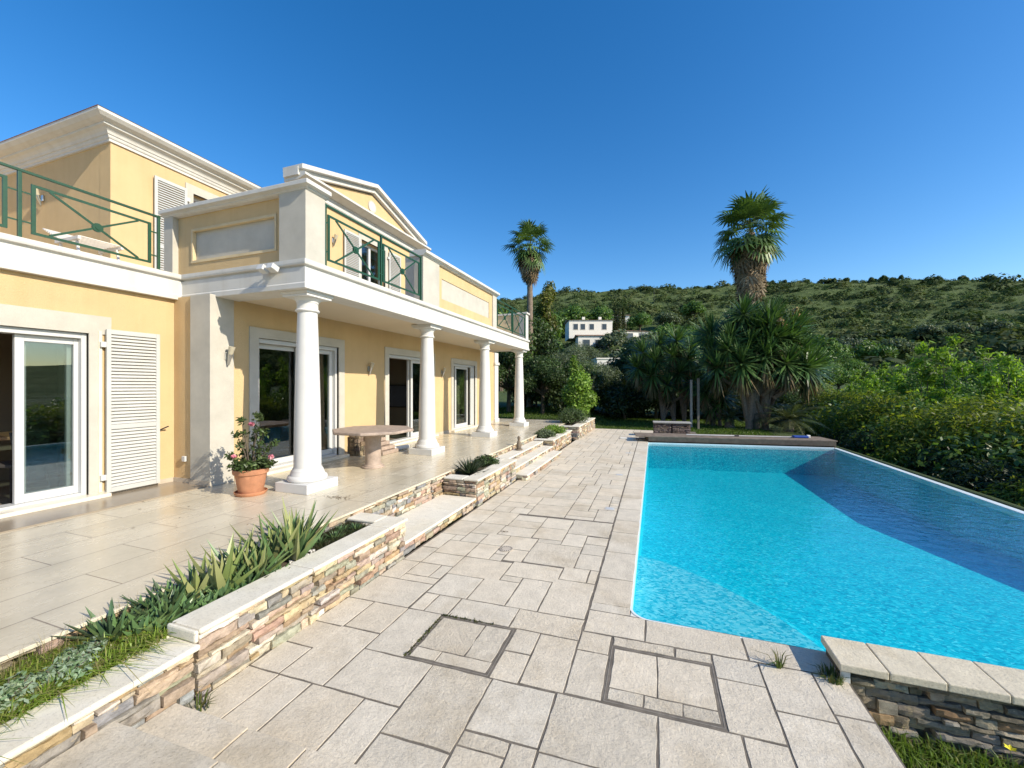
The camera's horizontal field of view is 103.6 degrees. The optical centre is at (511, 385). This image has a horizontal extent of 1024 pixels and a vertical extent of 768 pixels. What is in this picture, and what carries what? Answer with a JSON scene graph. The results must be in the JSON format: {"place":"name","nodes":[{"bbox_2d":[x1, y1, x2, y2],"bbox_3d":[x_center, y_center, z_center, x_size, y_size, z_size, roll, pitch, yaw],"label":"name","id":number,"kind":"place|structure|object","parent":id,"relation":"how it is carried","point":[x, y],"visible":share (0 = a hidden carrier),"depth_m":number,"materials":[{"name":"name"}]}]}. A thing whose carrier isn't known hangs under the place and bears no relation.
{"place":"outdoors","nodes":[
{"label":"outdoors","id":0,"kind":"place"},
{"bbox_2d":[0,418,562,654],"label":"terrace","id":1,"kind":"structure","parent":0,"point":[55,576],"depth_m":3.85,"materials":[{"name":"tile"}]},
{"bbox_2d":[224,411,280,496],"bbox_3d":[-3.420,0.873,5.316,0.609,1.094,0.569,0,0,-41],"label":"potted plant","id":2,"kind":"object","parent":1,"relation":"on","point":[249,473],"visible":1,"depth_m":5.23,"materials":[{"name":"green plant"}]},
{"bbox_2d":[0,104,529,533],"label":"villa","id":3,"kind":"object","parent":1,"relation":"on","point":[128,380],"visible":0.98,"depth_m":6.01,"materials":[{"name":"paint"}]},
{"bbox_2d":[0,429,53,502],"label":"dining chair","id":4,"kind":"object","parent":3,"relation":"on","point":[38,443],"visible":0.64,"depth_m":4.96,"materials":[{"name":"fabric"}]},
{"bbox_2d":[0,430,63,486],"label":"dining table","id":5,"kind":"object","parent":3,"relation":"on","point":[31,468],"visible":0.33,"depth_m":5.58,"materials":[{"name":"brown wood"}]},
{"bbox_2d":[0,325,85,510],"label":"sliding door","id":6,"kind":"structure","parent":3,"relation":"in","point":[74,343],"depth_m":4.89,"materials":[{"name":"white plastic"}]},
{"bbox_2d":[42,228,123,259],"bbox_3d":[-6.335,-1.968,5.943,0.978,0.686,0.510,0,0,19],"label":"sun lounger","id":7,"kind":"object","parent":3,"relation":"on","point":[84,240],"visible":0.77,"depth_m":5.88,"materials":[{"name":"plastic"}]},
{"bbox_2d":[259,338,336,468],"bbox_3d":[-3.847,0.302,7.219,0.194,2.133,1.720,0,0,19],"label":"sliding door","id":8,"kind":"structure","parent":3,"relation":"in","point":[331,450],"depth_m":7.90,"materials":[{"name":"white plastic"}]},
{"bbox_2d":[319,354,325,449],"bbox_3d":[-3.908,0.370,7.921,0.092,2.040,0.656,0,0,19],"label":"curtain","id":9,"kind":"object","parent":3,"relation":"hanging from","point":[322,361],"visible":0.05,"depth_m":8.13,"materials":[{"name":"fabric"}]},
{"bbox_2d":[389,385,406,407],"bbox_3d":[-3.450,0.300,11.873,1.100,0.660,0.056,0,0,19],"label":"television","id":10,"kind":"object","parent":3,"relation":"attached to","point":[397,395],"visible":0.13,"depth_m":11.80,"materials":[{"name":"glass"}]},
{"bbox_2d":[389,354,419,442],"bbox_3d":[-2.703,0.307,10.463,0.194,2.123,1.960,0,0,19],"label":"sliding door","id":11,"kind":"structure","parent":3,"relation":"in","point":[410,360],"depth_m":10.57,"materials":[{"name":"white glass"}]},
{"bbox_2d":[454,364,473,428],"bbox_3d":[-1.686,0.332,13.349,0.194,2.073,1.600,0,0,19],"label":"sliding door","id":12,"kind":"structure","parent":3,"relation":"in","point":[456,366],"depth_m":13.70,"materials":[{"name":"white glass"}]},
{"bbox_2d":[456,369,462,423],"bbox_3d":[-1.847,0.370,13.769,0.092,2.040,0.756,0,0,19],"label":"glass door","id":13,"kind":"structure","parent":12,"relation":"attached to","point":[459,395],"depth_m":13.83,"materials":[{"name":"glass"}]},
{"bbox_2d":[0,422,569,676],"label":"terrace riser","id":14,"kind":"object","parent":1,"relation":"attached to","point":[399,503],"visible":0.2,"depth_m":5.06,"materials":[{"name":"stone"}]},
{"bbox_2d":[332,425,412,468],"bbox_3d":[-2.432,1.085,7.060,1.293,0.670,1.293,0,0,19],"label":"stone table","id":15,"kind":"object","parent":1,"relation":"on","point":[372,434],"visible":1,"depth_m":6.94,"materials":[{"name":"beige stone"}]},
{"bbox_2d":[349,436,409,455],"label":"rubble block","id":16,"kind":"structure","parent":1,"relation":"on","point":[357,446],"depth_m":8.22,"materials":[{"name":"stone"}]},
{"bbox_2d":[1,419,584,724],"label":"soil","id":17,"kind":"structure","parent":0,"point":[284,563],"depth_m":3.50,"materials":[{"name":"brown soil"}]},
{"bbox_2d":[26,649,99,690],"bbox_3d":[-2.327,1.501,2.117,0.264,0.146,0.278,0,0,19],"label":"herb cushion","id":18,"kind":"object","parent":17,"relation":"on","point":[65,666],"visible":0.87,"depth_m":2.09,"materials":[{"name":"green plant"}]},
{"bbox_2d":[0,590,156,683],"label":"dry grass","id":19,"kind":"structure","parent":17,"relation":"on","point":[26,662],"depth_m":2.22,"materials":[{"name":"green plant"}]},
{"bbox_2d":[53,634,108,663],"bbox_3d":[-2.378,1.503,2.255,0.209,0.140,0.239,0,0,19],"label":"herb cushion","id":20,"kind":"object","parent":17,"relation":"on","point":[94,647],"visible":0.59,"depth_m":2.24,"materials":[{"name":"green plant"}]},
{"bbox_2d":[0,616,187,764],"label":"planter grass","id":21,"kind":"structure","parent":17,"relation":"on","point":[109,658],"depth_m":2.16,"materials":[{"name":"green plant"}]},
{"bbox_2d":[0,670,42,713],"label":"herb cushion","id":22,"kind":"object","parent":21,"relation":"on","point":[16,684],"visible":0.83,"depth_m":1.96,"materials":[{"name":"green plant"}]},
{"bbox_2d":[53,597,152,653],"bbox_3d":[-2.453,1.448,2.440,0.447,0.216,0.498,0,0,-36],"label":"aloe","id":23,"kind":"object","parent":17,"relation":"on","point":[109,626],"visible":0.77,"depth_m":2.40,"materials":[{"name":"green plant"}]},
{"bbox_2d":[105,607,166,640],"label":"aloe","id":24,"kind":"object","parent":17,"relation":"on","point":[141,622],"visible":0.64,"depth_m":2.47,"materials":[{"name":"green plant"}]},
{"bbox_2d":[124,580,201,627],"bbox_3d":[-2.255,1.452,2.667,0.474,0.206,0.425,0,0,11],"label":"aloe","id":25,"kind":"object","parent":17,"relation":"on","point":[160,609],"visible":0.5,"depth_m":2.63,"materials":[{"name":"green plant"}]},
{"bbox_2d":[120,573,215,615],"bbox_3d":[-2.344,1.440,2.727,0.548,0.233,0.551,6,-1,23],"label":"aloe","id":26,"kind":"object","parent":17,"relation":"on","point":[157,588],"visible":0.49,"depth_m":2.75,"materials":[{"name":"green plant"}]},
{"bbox_2d":[159,551,228,597],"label":"aloe","id":27,"kind":"object","parent":17,"relation":"on","point":[195,579],"visible":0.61,"depth_m":2.86,"materials":[{"name":"green plant"}]},
{"bbox_2d":[186,532,260,589],"bbox_3d":[-2.109,1.340,2.998,0.500,0.418,0.412,0,0,17],"label":"aloe","id":28,"kind":"object","parent":17,"relation":"on","point":[219,575],"visible":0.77,"depth_m":2.96,"materials":[{"name":"green plant"}]},
{"bbox_2d":[201,525,275,574],"bbox_3d":[-2.151,1.352,3.148,0.547,0.382,0.445,0,0,35],"label":"aloe","id":29,"kind":"object","parent":17,"relation":"on","point":[235,554],"visible":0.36,"depth_m":3.20,"materials":[{"name":"green plant"}]},
{"bbox_2d":[220,529,295,576],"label":"aloe","id":30,"kind":"object","parent":17,"relation":"on","point":[262,557],"visible":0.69,"depth_m":3.21,"materials":[{"name":"green plant"}]},
{"bbox_2d":[229,510,315,565],"bbox_3d":[-2.000,1.319,3.508,0.528,0.451,0.652,0,0,17],"label":"aloe","id":31,"kind":"object","parent":17,"relation":"on","point":[274,547],"visible":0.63,"depth_m":3.41,"materials":[{"name":"green plant"}]},
{"bbox_2d":[243,501,332,561],"bbox_3d":[-1.946,1.300,3.532,0.680,0.493,0.535,0,0,11],"label":"aloe","id":32,"kind":"object","parent":17,"relation":"on","point":[299,549],"visible":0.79,"depth_m":3.46,"materials":[{"name":"green plant"}]},
{"bbox_2d":[258,497,337,548],"bbox_3d":[-2.012,1.302,3.694,0.537,0.489,0.680,0,0,32],"label":"aloe","id":33,"kind":"object","parent":17,"relation":"on","point":[314,532],"visible":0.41,"depth_m":3.78,"materials":[{"name":"green plant"}]},
{"bbox_2d":[310,520,370,550],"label":"planter ground cover","id":34,"kind":"object","parent":17,"relation":"on","point":[349,531],"visible":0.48,"depth_m":4.06,"materials":[{"name":"green plant"}]},
{"bbox_2d":[556,406,590,424],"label":"round shrub","id":35,"kind":"object","parent":17,"relation":"on","point":[572,415],"visible":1,"depth_m":15.43,"materials":[{"name":"green plant"}]},
{"bbox_2d":[0,0,1023,299],"label":"sky","id":36,"kind":"structure","parent":0,"point":[890,133],"materials":[{"name":"blue"}]},
{"bbox_2d":[11,378,1023,767],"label":"lawn","id":37,"kind":"structure","parent":0,"point":[503,402],"depth_m":14.46,"materials":[{"name":"green plant"}]},
{"bbox_2d":[493,351,541,411],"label":"broadleaf tree","id":38,"kind":"object","parent":37,"relation":"on","point":[506,360],"visible":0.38,"depth_m":22.29,"materials":[{"name":"green plant"}]},
{"bbox_2d":[502,219,554,406],"bbox_3d":[1.195,-4.568,25.900,3.401,12.527,3.338,0,0,-41],"label":"fan palm","id":39,"kind":"object","parent":37,"relation":"on","point":[529,262],"visible":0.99,"depth_m":25.67,"materials":[{"name":"green plant"}]},
{"bbox_2d":[512,354,568,414],"bbox_3d":[1.518,-0.017,22.143,3.134,3.619,3.554,0,0,1],"label":"broadleaf tree","id":40,"kind":"object","parent":37,"relation":"on","point":[551,372],"visible":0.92,"depth_m":21.37,"materials":[{"name":"green plant"}]},
{"bbox_2d":[533,280,559,404],"bbox_3d":[2.506,-2.881,28.961,2.647,9.575,2.679,0,0,19],"label":"ivy clad tree","id":41,"kind":"object","parent":37,"relation":"on","point":[547,297],"visible":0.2,"depth_m":28.77,"materials":[{"name":"green plant"}]},
{"bbox_2d":[524,315,573,398],"bbox_3d":[1.028,-1.521,27.903,6.812,6.936,6.006,0,0,-32],"label":"broadleaf tree","id":42,"kind":"object","parent":37,"relation":"on","point":[540,329],"visible":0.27,"depth_m":26.23,"materials":[{"name":"green plant"}]},
{"bbox_2d":[531,359,603,411],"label":"undergrowth shrub","id":43,"kind":"object","parent":37,"relation":"on","point":[553,395],"visible":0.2,"depth_m":21.86,"materials":[{"name":"green plant"}]},
{"bbox_2d":[532,347,610,406],"bbox_3d":[3.239,-0.382,24.907,5.795,4.338,5.033,0,0,19],"label":"olive tree","id":44,"kind":"object","parent":37,"relation":"on","point":[564,357],"visible":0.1,"depth_m":24.43,"materials":[{"name":"green plant"}]},
{"bbox_2d":[559,355,599,415],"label":"tree","id":45,"kind":"object","parent":37,"relation":"on","point":[579,395],"visible":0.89,"depth_m":18.47,"materials":[{"name":"green plant"}]},
{"bbox_2d":[596,370,663,418],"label":"undergrowth shrub","id":46,"kind":"object","parent":37,"relation":"on","point":[620,396],"visible":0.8,"depth_m":22.48,"materials":[{"name":"green plant"}]},
{"bbox_2d":[605,339,682,414],"bbox_3d":[9.030,-0.422,26.969,4.875,5.629,5.529,0,0,-36],"label":"broadleaf tree","id":47,"kind":"object","parent":37,"relation":"on","point":[619,361],"visible":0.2,"depth_m":26.73,"materials":[{"name":"green plant"}]},
{"bbox_2d":[620,321,713,420],"bbox_3d":[8.283,-0.566,20.826,5.347,5.623,2.863,0,0,0],"label":"yucca","id":48,"kind":"object","parent":37,"relation":"on","point":[678,363],"visible":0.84,"depth_m":20.64,"materials":[{"name":"green plant"}]},
{"bbox_2d":[687,368,740,425],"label":"yucca","id":49,"kind":"object","parent":37,"relation":"on","point":[708,404],"visible":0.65,"depth_m":19.38,"materials":[{"name":"green plant"}]},
{"bbox_2d":[634,432,837,447],"bbox_3d":[7.289,2.103,13.651,6.000,0.795,1.032,0,0,12],"label":"pool cover housing","id":50,"kind":"object","parent":37,"relation":"on","point":[740,439],"visible":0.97,"depth_m":13.24,"materials":[{"name":"grey stone"}]},
{"bbox_2d":[711,185,792,419],"bbox_3d":[13.622,-4.445,22.953,4.073,13.381,4.247,0,0,19],"label":"fan palm","id":51,"kind":"object","parent":37,"relation":"on","point":[748,256],"visible":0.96,"depth_m":22.43,"materials":[{"name":"green plant"}]},
{"bbox_2d":[686,291,840,429],"bbox_3d":[10.952,-0.996,17.937,6.280,6.482,4.250,0,0,0],"label":"yucca","id":52,"kind":"object","parent":37,"relation":"on","point":[772,337],"visible":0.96,"depth_m":17.16,"materials":[{"name":"green plant"}]},
{"bbox_2d":[752,401,828,434],"bbox_3d":[11.821,1.419,17.178,2.787,1.560,2.659,0,0,-29],"label":"cycad","id":53,"kind":"object","parent":37,"relation":"on","point":[788,423],"visible":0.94,"depth_m":17.01,"materials":[{"name":"green plant"}]},
{"bbox_2d":[770,388,819,426],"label":"broadleaf tree","id":54,"kind":"object","parent":37,"relation":"on","point":[792,400],"visible":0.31,"depth_m":21.92,"materials":[{"name":"green plant"}]},
{"bbox_2d":[770,346,847,389],"bbox_3d":[22.566,-0.305,30.961,5.559,5.608,5.364,0,0,-26],"label":"broadleaf tree","id":55,"kind":"object","parent":37,"relation":"on","point":[838,374],"visible":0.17,"depth_m":29.09,"materials":[{"name":"green plant"}]},
{"bbox_2d":[630,446,1023,669],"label":"pool basin","id":56,"kind":"object","parent":37,"relation":"in","point":[814,546],"visible":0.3,"depth_m":6.46,"materials":[{"name":"tile"}]},
{"bbox_2d":[634,556,823,650],"bbox_3d":[1.992,2.100,3.862,1.550,0.001,1.810,0,0,19],"label":"pool corner step","id":57,"kind":"object","parent":56,"relation":"in","point":[668,593],"visible":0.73,"depth_m":3.82,"materials":[{"name":"tile"}]},
{"bbox_2d":[639,555,825,651],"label":"pool corner slope","id":58,"kind":"structure","parent":56,"relation":"on","point":[822,647],"depth_m":3.83,"materials":[{"name":"tile"}]},
{"bbox_2d":[632,442,1023,608],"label":"pool liner","id":59,"kind":"object","parent":56,"relation":"on","point":[984,503],"visible":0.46,"depth_m":8.27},
{"bbox_2d":[834,448,1023,513],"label":"pool overflow rim","id":60,"kind":"object","parent":56,"relation":"attached to","point":[982,498],"visible":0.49,"depth_m":7.81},
{"bbox_2d":[793,385,861,427],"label":"hedge shrub","id":61,"kind":"object","parent":37,"relation":"on","point":[830,396],"visible":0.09,"depth_m":21.48,"materials":[{"name":"green plant"}]},
{"bbox_2d":[795,388,895,432],"bbox_3d":[16.175,2.049,18.961,6.140,3.889,5.074,0,0,-15],"label":"hedge shrub","id":62,"kind":"object","parent":37,"relation":"on","point":[838,408],"visible":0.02,"depth_m":19.20,"materials":[{"name":"green plant"}]},
{"bbox_2d":[828,349,880,390],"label":"broadleaf tree","id":63,"kind":"object","parent":37,"relation":"on","point":[847,363],"visible":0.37,"depth_m":32.96,"materials":[{"name":"green plant"}]},
{"bbox_2d":[805,388,916,438],"bbox_3d":[15.424,2.073,16.848,5.204,3.934,5.164,0,0,-34],"label":"hedge shrub","id":64,"kind":"object","parent":37,"relation":"on","point":[827,415],"visible":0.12,"depth_m":17.51,"materials":[{"name":"green plant"}]},
{"bbox_2d":[845,370,876,398],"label":"bamboo","id":65,"kind":"object","parent":37,"relation":"on","point":[856,376],"visible":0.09,"depth_m":20.45,"materials":[{"name":"green plant"}]},
{"bbox_2d":[837,427,899,460],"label":"hedge shrub","id":66,"kind":"object","parent":37,"relation":"on","point":[852,442],"visible":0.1,"depth_m":13.72,"materials":[{"name":"green plant"}]},
{"bbox_2d":[828,389,951,441],"bbox_3d":[15.169,2.068,15.191,5.221,3.947,5.182,0,0,42],"label":"hedge shrub","id":67,"kind":"object","parent":37,"relation":"on","point":[870,410],"visible":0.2,"depth_m":15.62,"materials":[{"name":"green plant"}]},
{"bbox_2d":[841,394,943,454],"bbox_3d":[14.610,2.119,13.594,5.830,3.693,4.818,0,0,-31],"label":"hedge shrub","id":68,"kind":"object","parent":37,"relation":"on","point":[869,426],"visible":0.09,"depth_m":14.11,"materials":[{"name":"green plant"}]},
{"bbox_2d":[868,361,923,399],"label":"bamboo","id":69,"kind":"object","parent":37,"relation":"on","point":[878,383],"visible":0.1,"depth_m":18.92,"materials":[{"name":"green plant"}]},
{"bbox_2d":[821,635,1023,767],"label":"stone wall","id":70,"kind":"structure","parent":37,"relation":"on","point":[974,705],"depth_m":2.48,"materials":[{"name":"beige stone"}]},
{"bbox_2d":[887,332,979,414],"bbox_3d":[16.341,1.060,15.678,3.134,6.103,3.418,0,0,-28],"label":"bush","id":71,"kind":"object","parent":37,"relation":"on","point":[928,375],"visible":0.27,"depth_m":15.26,"materials":[{"name":"green plant"}]},
{"bbox_2d":[894,439,977,479],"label":"hedge shrub","id":72,"kind":"object","parent":37,"relation":"on","point":[928,459],"visible":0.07,"depth_m":10.63,"materials":[{"name":"green plant"}]},
{"bbox_2d":[852,392,1023,457],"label":"hedge shrub","id":73,"kind":"object","parent":37,"relation":"on","point":[926,414],"visible":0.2,"depth_m":12.24,"materials":[{"name":"green plant"}]},
{"bbox_2d":[859,393,1023,472],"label":"hedge shrub","id":74,"kind":"object","parent":37,"relation":"on","point":[994,426],"visible":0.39,"depth_m":11.09,"materials":[{"name":"green plant"}]},
{"bbox_2d":[878,723,1022,767],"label":"grass","id":75,"kind":"structure","parent":37,"relation":"on","point":[955,759],"depth_m":2.35,"materials":[{"name":"green plant"}]},
{"bbox_2d":[900,410,1023,490],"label":"hedge shrub","id":76,"kind":"object","parent":37,"relation":"on","point":[989,452],"visible":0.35,"depth_m":9.81,"materials":[{"name":"green plant"}]},
{"bbox_2d":[932,454,1023,503],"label":"hedge shrub","id":77,"kind":"object","parent":37,"relation":"on","point":[977,479],"visible":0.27,"depth_m":8.84,"materials":[{"name":"green plant"}]},
{"bbox_2d":[953,345,1023,420],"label":"bush","id":78,"kind":"object","parent":37,"relation":"on","point":[989,382],"visible":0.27,"depth_m":14.08,"materials":[{"name":"green plant"}]},
{"bbox_2d":[954,360,1023,397],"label":"slope bush","id":79,"kind":"object","parent":37,"relation":"on","point":[969,377],"visible":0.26,"depth_m":27.84,"materials":[{"name":"green plant"}]},
{"bbox_2d":[973,473,1023,506],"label":"hedge shrub","id":80,"kind":"object","parent":37,"relation":"on","point":[1008,496],"visible":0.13,"depth_m":7.90,"materials":[{"name":"green plant"}]},
{"bbox_2d":[193,428,905,767],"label":"paving","id":81,"kind":"structure","parent":0,"point":[436,709],"depth_m":2.68,"materials":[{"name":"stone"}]},
{"bbox_2d":[0,636,199,767],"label":"planter wall","id":82,"kind":"structure","parent":81,"relation":"on","point":[127,698],"depth_m":2.03,"materials":[{"name":"stone"}]},
{"bbox_2d":[40,703,365,767],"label":"paved steps","id":83,"kind":"structure","parent":81,"relation":"on","point":[175,735],"depth_m":1.94,"materials":[{"name":"stone"}]},
{"bbox_2d":[167,512,407,700],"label":"planter wall","id":84,"kind":"structure","parent":81,"relation":"on","point":[233,633],"depth_m":3.00,"materials":[{"name":"stone"}]},
{"bbox_2d":[398,495,476,554],"bbox_3d":[-1.165,1.825,5.510,0.620,0.149,1.973,0,0,19],"label":"tiled ledge","id":85,"kind":"object","parent":81,"relation":"on","point":[428,519],"visible":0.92,"depth_m":5.46,"materials":[{"name":"stone"}]},
{"bbox_2d":[405,616,513,675],"bbox_3d":[-0.367,1.915,2.992,0.620,0.029,0.559,0,0,19],"label":"access hatch","id":86,"kind":"object","parent":81,"relation":"in","point":[457,637],"visible":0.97,"depth_m":2.96,"materials":[{"name":"stone"}]},
{"bbox_2d":[443,458,516,505],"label":"planter wall","id":87,"kind":"structure","parent":81,"relation":"on","point":[481,486],"depth_m":6.62,"materials":[{"name":"stone"}]},
{"bbox_2d":[452,456,487,475],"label":"spiky clump","id":88,"kind":"object","parent":87,"relation":"in","point":[469,468],"visible":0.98,"depth_m":6.91,"materials":[{"name":"green plant"}]},
{"bbox_2d":[496,441,561,480],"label":"stone steps","id":89,"kind":"structure","parent":81,"relation":"on","point":[533,457],"depth_m":9.40,"materials":[{"name":"beige stone"}]},
{"bbox_2d":[533,430,571,450],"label":"planter wall","id":90,"kind":"structure","parent":81,"relation":"on","point":[559,441],"depth_m":11.90,"materials":[{"name":"stone"}]},
{"bbox_2d":[560,418,594,439],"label":"planter wall","id":91,"kind":"structure","parent":81,"relation":"on","point":[579,430],"depth_m":14.86,"materials":[{"name":"stone"}]},
{"bbox_2d":[603,646,725,728],"bbox_3d":[0.958,1.915,2.590,0.665,0.030,0.560,0,0,19],"label":"access hatch","id":92,"kind":"object","parent":81,"relation":"in","point":[681,682],"visible":0.94,"depth_m":2.56,"materials":[{"name":"stone"}]},
{"bbox_2d":[653,421,690,433],"bbox_3d":[6.019,1.625,15.214,1.320,0.550,0.520,0,0,16],"label":"stone bench","id":93,"kind":"object","parent":81,"relation":"on","point":[681,427],"visible":0.78,"depth_m":15.03,"materials":[{"name":"grey stone"}]},
{"bbox_2d":[808,662,849,688],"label":"weed","id":94,"kind":"object","parent":81,"relation":"on","point":[832,673],"visible":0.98,"depth_m":2.63,"materials":[{"name":"green plant"}]},
{"bbox_2d":[498,406,778,435],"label":"grass","id":95,"kind":"structure","parent":0,"point":[642,422],"depth_m":20.38,"materials":[{"name":"green plant"}]},
{"bbox_2d":[498,280,1023,378],"bbox_3d":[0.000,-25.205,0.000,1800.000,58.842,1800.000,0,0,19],"label":"hills","id":96,"kind":"structure","parent":0,"point":[991,310],"depth_m":146.46,"materials":[{"name":"green plant"}]},
{"bbox_2d":[554,303,587,319],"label":"valley tree","id":97,"kind":"object","parent":96,"relation":"on","point":[575,312],"visible":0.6,"depth_m":114.16,"materials":[{"name":"green plant"}]},
{"bbox_2d":[562,341,608,361],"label":"olive tree","id":98,"kind":"object","parent":96,"relation":"on","point":[594,353],"visible":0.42,"depth_m":58.71,"materials":[{"name":"green plant"}]},
{"bbox_2d":[564,317,624,350],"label":"hillside house","id":99,"kind":"structure","parent":96,"relation":"on","point":[590,332],"depth_m":96.00,"materials":[{"name":"white paint"}]},
{"bbox_2d":[583,304,614,323],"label":"valley tree","id":100,"kind":"object","parent":96,"relation":"on","point":[603,312],"visible":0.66,"depth_m":114.35,"materials":[{"name":"green plant"}]},
{"bbox_2d":[598,328,630,350],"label":"valley tree","id":101,"kind":"object","parent":96,"relation":"on","point":[615,338],"visible":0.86,"depth_m":86.23,"materials":[{"name":"green plant"}]},
{"bbox_2d":[497,273,1023,376],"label":"hill scrub","id":102,"kind":"object","parent":96,"relation":"on","point":[1003,339],"visible":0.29,"depth_m":125.20,"materials":[{"name":"green plant"}]},
{"bbox_2d":[815,334,853,356],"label":"valley tree","id":103,"kind":"object","parent":96,"relation":"on","point":[834,346],"visible":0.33,"depth_m":58.15,"materials":[{"name":"green plant"}]},
{"bbox_2d":[852,340,899,365],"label":"valley tree","id":104,"kind":"object","parent":96,"relation":"on","point":[868,348],"visible":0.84,"depth_m":57.34,"materials":[{"name":"green plant"}]},
{"bbox_2d":[876,336,918,353],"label":"valley tree","id":105,"kind":"object","parent":96,"relation":"on","point":[901,343],"visible":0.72,"depth_m":62.90,"materials":[{"name":"green plant"}]},
{"bbox_2d":[909,323,945,339],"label":"valley tree","id":106,"kind":"object","parent":96,"relation":"on","point":[931,329],"visible":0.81,"depth_m":69.31,"materials":[{"name":"green plant"}]},
{"bbox_2d":[679,444,856,456],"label":"pool wall","id":107,"kind":"structure","parent":0,"point":[829,451],"depth_m":12.27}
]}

